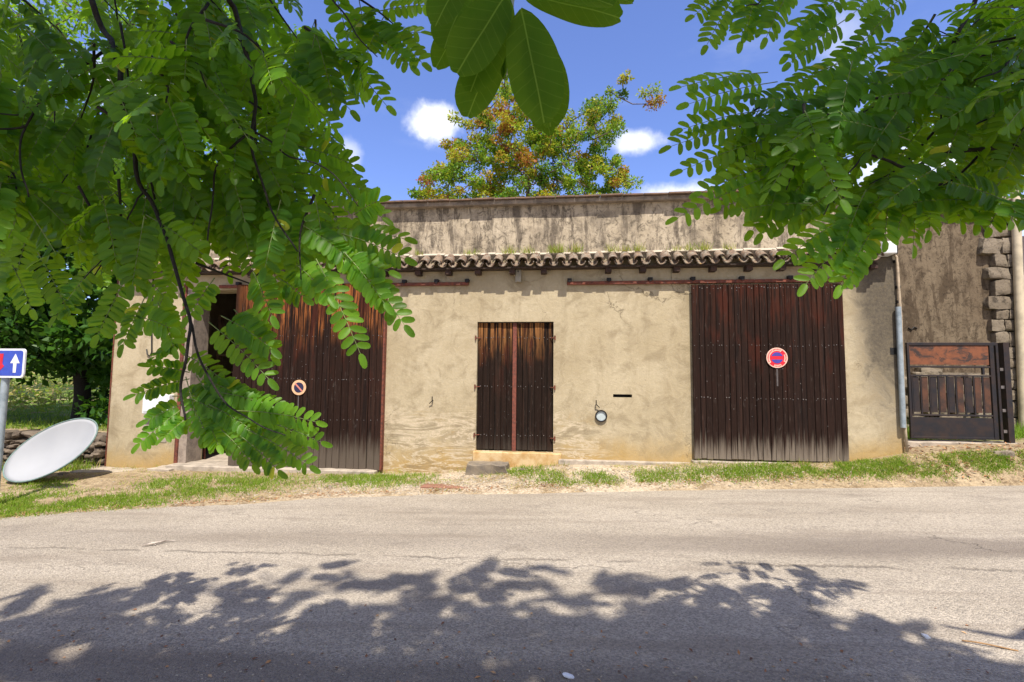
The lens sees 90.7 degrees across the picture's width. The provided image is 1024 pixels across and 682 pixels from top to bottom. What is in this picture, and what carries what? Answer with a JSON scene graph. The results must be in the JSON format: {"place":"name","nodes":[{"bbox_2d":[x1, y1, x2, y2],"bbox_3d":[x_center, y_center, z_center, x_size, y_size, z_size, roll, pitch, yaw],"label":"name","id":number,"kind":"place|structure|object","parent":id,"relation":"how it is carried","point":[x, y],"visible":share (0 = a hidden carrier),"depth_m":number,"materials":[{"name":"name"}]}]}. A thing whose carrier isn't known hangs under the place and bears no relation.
{"place":"outdoors","nodes":[
{"label":"outdoors","id":0,"kind":"place"},
{"bbox_2d":[0,485,1023,681],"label":"road","id":1,"kind":"structure","parent":0,"point":[553,591],"depth_m":3.67,"materials":[{"name":"grey asphalt"}]},
{"bbox_2d":[142,540,176,545],"bbox_3d":[-3.387,1.940,4.863,0.275,0.024,0.063,5,-6,-43],"label":"dry twig","id":2,"kind":"object","parent":1,"relation":"on","point":[152,543],"visible":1,"depth_m":4.86,"materials":[{"name":"beige wood"}]},
{"bbox_2d":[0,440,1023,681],"bbox_3d":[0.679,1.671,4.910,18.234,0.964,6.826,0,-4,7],"label":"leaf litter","id":3,"kind":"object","parent":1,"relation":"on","point":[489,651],"visible":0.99,"depth_m":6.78,"materials":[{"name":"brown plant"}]},
{"bbox_2d":[562,672,573,678],"bbox_3d":[0.286,1.694,2.559,0.061,0.021,0.035,0,-4,7],"label":"paper scrap","id":4,"kind":"object","parent":1,"relation":"on","point":[568,675],"visible":1,"depth_m":2.55,"materials":[{"name":"white paper"}]},
{"bbox_2d":[921,633,930,638],"bbox_3d":[2.353,1.679,2.874,0.031,0.018,0.043,0,-4,7],"label":"paper scrap","id":5,"kind":"object","parent":1,"relation":"on","point":[925,636],"visible":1,"depth_m":2.87,"materials":[{"name":"white paper"}]},
{"bbox_2d":[962,640,1018,651],"bbox_3d":[2.610,1.662,2.764,0.235,0.014,0.009,-2,-5,26],"label":"dry twig","id":6,"kind":"object","parent":1,"relation":"on","point":[990,645],"visible":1,"depth_m":2.76,"materials":[{"name":"brown wood"}]},
{"bbox_2d":[0,373,1023,681],"bbox_3d":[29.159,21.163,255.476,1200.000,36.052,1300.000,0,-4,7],"label":"ground","id":7,"kind":"structure","parent":0,"point":[108,479],"depth_m":7.02,"materials":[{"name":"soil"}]},
{"bbox_2d":[0,349,26,481],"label":"road sign","id":8,"kind":"object","parent":7,"relation":"on","point":[12,363],"visible":1,"depth_m":6.46,"materials":[{"name":"metal"}]},
{"bbox_2d":[2,418,98,482],"bbox_3d":[-7.016,1.647,7.699,1.415,0.926,0.522,0,-4,7],"label":"satellite dish","id":9,"kind":"object","parent":7,"relation":"on","point":[50,450],"visible":1,"depth_m":7.78,"materials":[{"name":"metal"}]},
{"bbox_2d":[0,367,108,411],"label":"dry scrub","id":10,"kind":"object","parent":7,"relation":"on","point":[41,400],"visible":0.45,"depth_m":15.26,"materials":[{"name":"green plant"}]},
{"bbox_2d":[2,429,106,467],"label":"rubble wall","id":11,"kind":"structure","parent":7,"relation":"on","point":[14,440],"depth_m":8.80,"materials":[{"name":"stone"}]},
{"bbox_2d":[0,108,146,426],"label":"fig tree","id":12,"kind":"object","parent":7,"relation":"on","point":[57,344],"visible":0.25,"depth_m":10.04,"materials":[{"name":"green plant"}]},
{"bbox_2d":[69,467,137,472],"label":"concrete slab","id":13,"kind":"structure","parent":7,"relation":"on","point":[100,469],"depth_m":8.33,"materials":[{"name":"beige concrete"}]},
{"bbox_2d":[147,465,173,471],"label":"concrete slab","id":14,"kind":"structure","parent":7,"relation":"on","point":[162,468],"depth_m":8.24,"materials":[{"name":"beige concrete"}]},
{"bbox_2d":[0,0,331,255],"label":"broadleaf tree","id":15,"kind":"object","parent":7,"relation":"on","point":[65,18],"visible":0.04,"depth_m":15.64,"materials":[{"name":"green plant"}]},
{"bbox_2d":[0,0,633,478],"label":"locust tree","id":16,"kind":"object","parent":7,"relation":"on","point":[210,70],"visible":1,"depth_m":1.26,"materials":[{"name":"green plant"}]},
{"bbox_2d":[420,483,466,488],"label":"terracotta slab","id":17,"kind":"structure","parent":7,"relation":"on","point":[427,485],"depth_m":7.08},
{"bbox_2d":[465,461,509,474],"bbox_3d":[-0.365,1.974,7.693,0.674,0.289,0.419,0,-4,7],"label":"stone step","id":18,"kind":"object","parent":7,"relation":"on","point":[483,467],"visible":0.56,"depth_m":7.54,"materials":[{"name":"grey stone"}]},
{"bbox_2d":[104,186,904,474],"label":"roadside barn","id":19,"kind":"structure","parent":7,"relation":"on","point":[656,351],"depth_m":7.98,"materials":[{"name":"paint"}]},
{"bbox_2d":[146,279,153,355],"bbox_3d":[-6.279,-0.473,8.808,0.121,1.496,0.022,0,-4,7],"label":"cable hook","id":20,"kind":"object","parent":19,"relation":"attached to","point":[151,335],"visible":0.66,"depth_m":8.76,"materials":[{"name":"grey metal"}]},
{"bbox_2d":[142,394,173,413],"bbox_3d":[-6.030,1.075,8.614,0.493,0.326,0.126,0,-4,7],"label":"meter box","id":21,"kind":"object","parent":19,"relation":"attached to","point":[147,405],"visible":0.52,"depth_m":8.56,"materials":[{"name":"white plastic"}]},
{"bbox_2d":[211,315,233,453],"bbox_3d":[-5.378,0.846,9.957,0.780,2.686,0.360,0,-4,7],"label":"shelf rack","id":22,"kind":"object","parent":19,"relation":"on","point":[220,327],"visible":0.08,"depth_m":9.91,"materials":[{"name":"brown wood"}]},
{"bbox_2d":[292,380,305,394],"bbox_3d":[-3.506,0.764,8.315,0.250,0.250,0.011,0,-4,7],"label":"no parking sign","id":23,"kind":"object","parent":19,"relation":"attached to","point":[298,387],"visible":1,"depth_m":8.31,"materials":[{"name":"metal"}]},
{"bbox_2d":[228,284,387,469],"bbox_3d":[-3.378,0.560,8.367,2.638,3.022,0.094,0,-4,7],"label":"sliding door","id":24,"kind":"structure","parent":19,"relation":"in","point":[349,397],"depth_m":8.28,"materials":[{"name":"brown wood"}]},
{"bbox_2d":[477,323,512,449],"bbox_3d":[-0.273,0.669,8.136,0.559,2.251,0.060,0,-4,7],"label":"door leaf","id":25,"kind":"structure","parent":19,"relation":"in","point":[495,345],"depth_m":8.11,"materials":[{"name":"brown wood"}]},
{"bbox_2d":[501,244,517,253],"bbox_3d":[-0.051,-1.483,8.119,0.289,0.161,0.197,0,-4,7],"label":"weed tuft","id":26,"kind":"object","parent":19,"relation":"on","point":[510,250],"visible":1,"depth_m":8.12,"materials":[{"name":"green plant"}]},
{"bbox_2d":[518,245,534,253],"bbox_3d":[0.242,-1.482,8.072,0.315,0.158,0.142,0,-4,7],"label":"weed tuft","id":27,"kind":"object","parent":19,"relation":"on","point":[528,250],"visible":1,"depth_m":8.07,"materials":[{"name":"green plant"}]},
{"bbox_2d":[514,265,549,282],"bbox_3d":[0.337,-1.083,8.076,0.739,0.287,0.082,0,-4,7],"label":"junction box","id":28,"kind":"object","parent":19,"relation":"attached to","point":[518,273],"visible":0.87,"depth_m":8.07,"materials":[{"name":"grey plastic"}]},
{"bbox_2d":[516,323,552,450],"bbox_3d":[0.365,0.733,8.058,0.578,2.145,0.060,0,-4,7],"label":"door leaf","id":29,"kind":"structure","parent":19,"relation":"in","point":[534,430],"depth_m":8.03,"materials":[{"name":"brown wood"}]},
{"bbox_2d":[545,244,558,252],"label":"weed tuft","id":30,"kind":"object","parent":19,"relation":"on","point":[552,249],"visible":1,"depth_m":8.03,"materials":[{"name":"green plant"}]},
{"bbox_2d":[554,243,568,252],"bbox_3d":[0.783,-1.490,8.012,0.278,0.176,0.132,1,-4,0],"label":"weed tuft","id":31,"kind":"object","parent":19,"relation":"on","point":[560,249],"visible":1,"depth_m":8.02,"materials":[{"name":"green plant"}]},
{"bbox_2d":[566,241,582,252],"bbox_3d":[1.002,-1.500,7.985,0.243,0.195,0.216,-3,-6,42],"label":"weed tuft","id":32,"kind":"object","parent":19,"relation":"on","point":[577,249],"visible":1,"depth_m":7.99,"materials":[{"name":"green plant"}]},
{"bbox_2d":[595,410,606,421],"bbox_3d":[1.378,1.158,7.813,0.184,0.184,0.030,0,-4,7],"label":"round vent","id":33,"kind":"object","parent":19,"relation":"attached to","point":[600,415],"visible":1,"depth_m":7.81,"materials":[{"name":"metal"}]},
{"bbox_2d":[603,243,618,251],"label":"weed tuft","id":34,"kind":"object","parent":19,"relation":"on","point":[610,250],"visible":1,"depth_m":7.92,"materials":[{"name":"green plant"}]},
{"bbox_2d":[617,244,635,251],"bbox_3d":[1.799,-1.478,7.898,0.298,0.154,0.123,0,-4,7],"label":"weed tuft","id":35,"kind":"object","parent":19,"relation":"on","point":[624,248],"visible":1,"depth_m":7.91,"materials":[{"name":"green plant"}]},
{"bbox_2d":[633,242,646,250],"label":"weed tuft","id":36,"kind":"object","parent":19,"relation":"on","point":[637,248],"visible":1,"depth_m":7.88,"materials":[{"name":"green plant"}]},
{"bbox_2d":[682,242,695,249],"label":"weed tuft","id":37,"kind":"object","parent":19,"relation":"on","point":[687,247],"visible":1,"depth_m":7.79,"materials":[{"name":"green plant"}]},
{"bbox_2d":[694,240,711,249],"bbox_3d":[2.939,-1.484,7.754,0.286,0.166,0.161,2,-4,-14],"label":"weed tuft","id":38,"kind":"object","parent":19,"relation":"on","point":[707,248],"visible":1,"depth_m":7.77,"materials":[{"name":"green plant"}]},
{"bbox_2d":[691,266,848,461],"bbox_3d":[3.817,0.310,7.555,2.163,2.904,0.060,0,-4,7],"label":"sliding door","id":39,"kind":"structure","parent":19,"relation":"in","point":[740,411],"depth_m":7.52,"materials":[{"name":"brown wood"}]},
{"bbox_2d":[766,348,787,367],"bbox_3d":[3.934,0.249,7.506,0.302,0.302,0.011,0,-4,7],"label":"no parking sign","id":40,"kind":"object","parent":19,"relation":"attached to","point":[776,357],"visible":1,"depth_m":7.50,"materials":[{"name":"red metal"}]},
{"bbox_2d":[877,241,897,256],"bbox_3d":[5.530,-1.394,7.439,0.279,0.264,0.217,0,-4,7],"label":"gutter box","id":41,"kind":"object","parent":19,"relation":"attached to","point":[892,249],"visible":0.5,"depth_m":7.33,"materials":[{"name":"white plastic"}]},
{"bbox_2d":[892,254,908,451],"bbox_3d":[5.657,0.146,7.369,0.105,2.912,0.094,0,-4,7],"label":"down conduit","id":42,"kind":"object","parent":19,"relation":"attached to","point":[900,357],"visible":0.94,"depth_m":7.33,"materials":[{"name":"metal"}]},
{"bbox_2d":[0,402,1023,519],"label":"grass","id":43,"kind":"structure","parent":7,"relation":"on","point":[20,503],"depth_m":7.11,"materials":[{"name":"green plant"}]},
{"bbox_2d":[406,69,666,199],"bbox_3d":[0.710,-3.034,14.798,7.707,10.961,3.529,1,-4,-1],"label":"mottled tree","id":44,"kind":"object","parent":7,"relation":"on","point":[540,145],"visible":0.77,"depth_m":14.32,"materials":[{"name":"green plant"}]},
{"bbox_2d":[659,0,1023,298],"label":"locust tree","id":45,"kind":"object","parent":7,"relation":"on","point":[792,167],"visible":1,"depth_m":1.26,"materials":[{"name":"green plant"}]},
{"bbox_2d":[904,368,991,430],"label":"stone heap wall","id":46,"kind":"structure","parent":7,"relation":"on","point":[927,371],"depth_m":9.13,"materials":[{"name":"beige stone"}]},
{"bbox_2d":[896,196,1023,428],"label":"stone building","id":47,"kind":"structure","parent":7,"relation":"on","point":[956,285],"depth_m":9.51,"materials":[{"name":"paint"}]},
{"bbox_2d":[904,439,1020,446],"bbox_3d":[7.200,1.676,7.731,2.303,0.278,0.317,0,-4,7],"label":"gate threshold","id":48,"kind":"object","parent":7,"relation":"on","point":[914,443],"visible":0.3,"depth_m":7.70,"materials":[{"name":"concrete"}]},
{"bbox_2d":[905,342,1014,442],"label":"metal gate","id":49,"kind":"structure","parent":48,"relation":"on","point":[994,397],"depth_m":7.77,"materials":[{"name":"black metal"}]},
{"bbox_2d":[993,450,1014,456],"bbox_3d":[6.822,1.572,7.053,0.288,0.106,0.148,0,-4,7],"label":"pale stone","id":50,"kind":"object","parent":7,"relation":"on","point":[1008,452],"visible":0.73,"depth_m":6.99,"materials":[{"name":"beige stone"}]},
{"bbox_2d":[1010,190,1023,430],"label":"utility pole","id":51,"kind":"object","parent":7,"relation":"on","point":[1017,265],"visible":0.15,"depth_m":9.17,"materials":[{"name":"beige concrete"}]},
{"bbox_2d":[1022,236,1023,270],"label":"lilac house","id":52,"kind":"structure","parent":7,"relation":"on","point":[1023,250],"depth_m":9.90,"materials":[{"name":"purple paint"}]},
{"bbox_2d":[0,0,1023,299],"label":"sky","id":53,"kind":"structure","parent":0,"point":[653,40],"materials":[{"name":"blue"}]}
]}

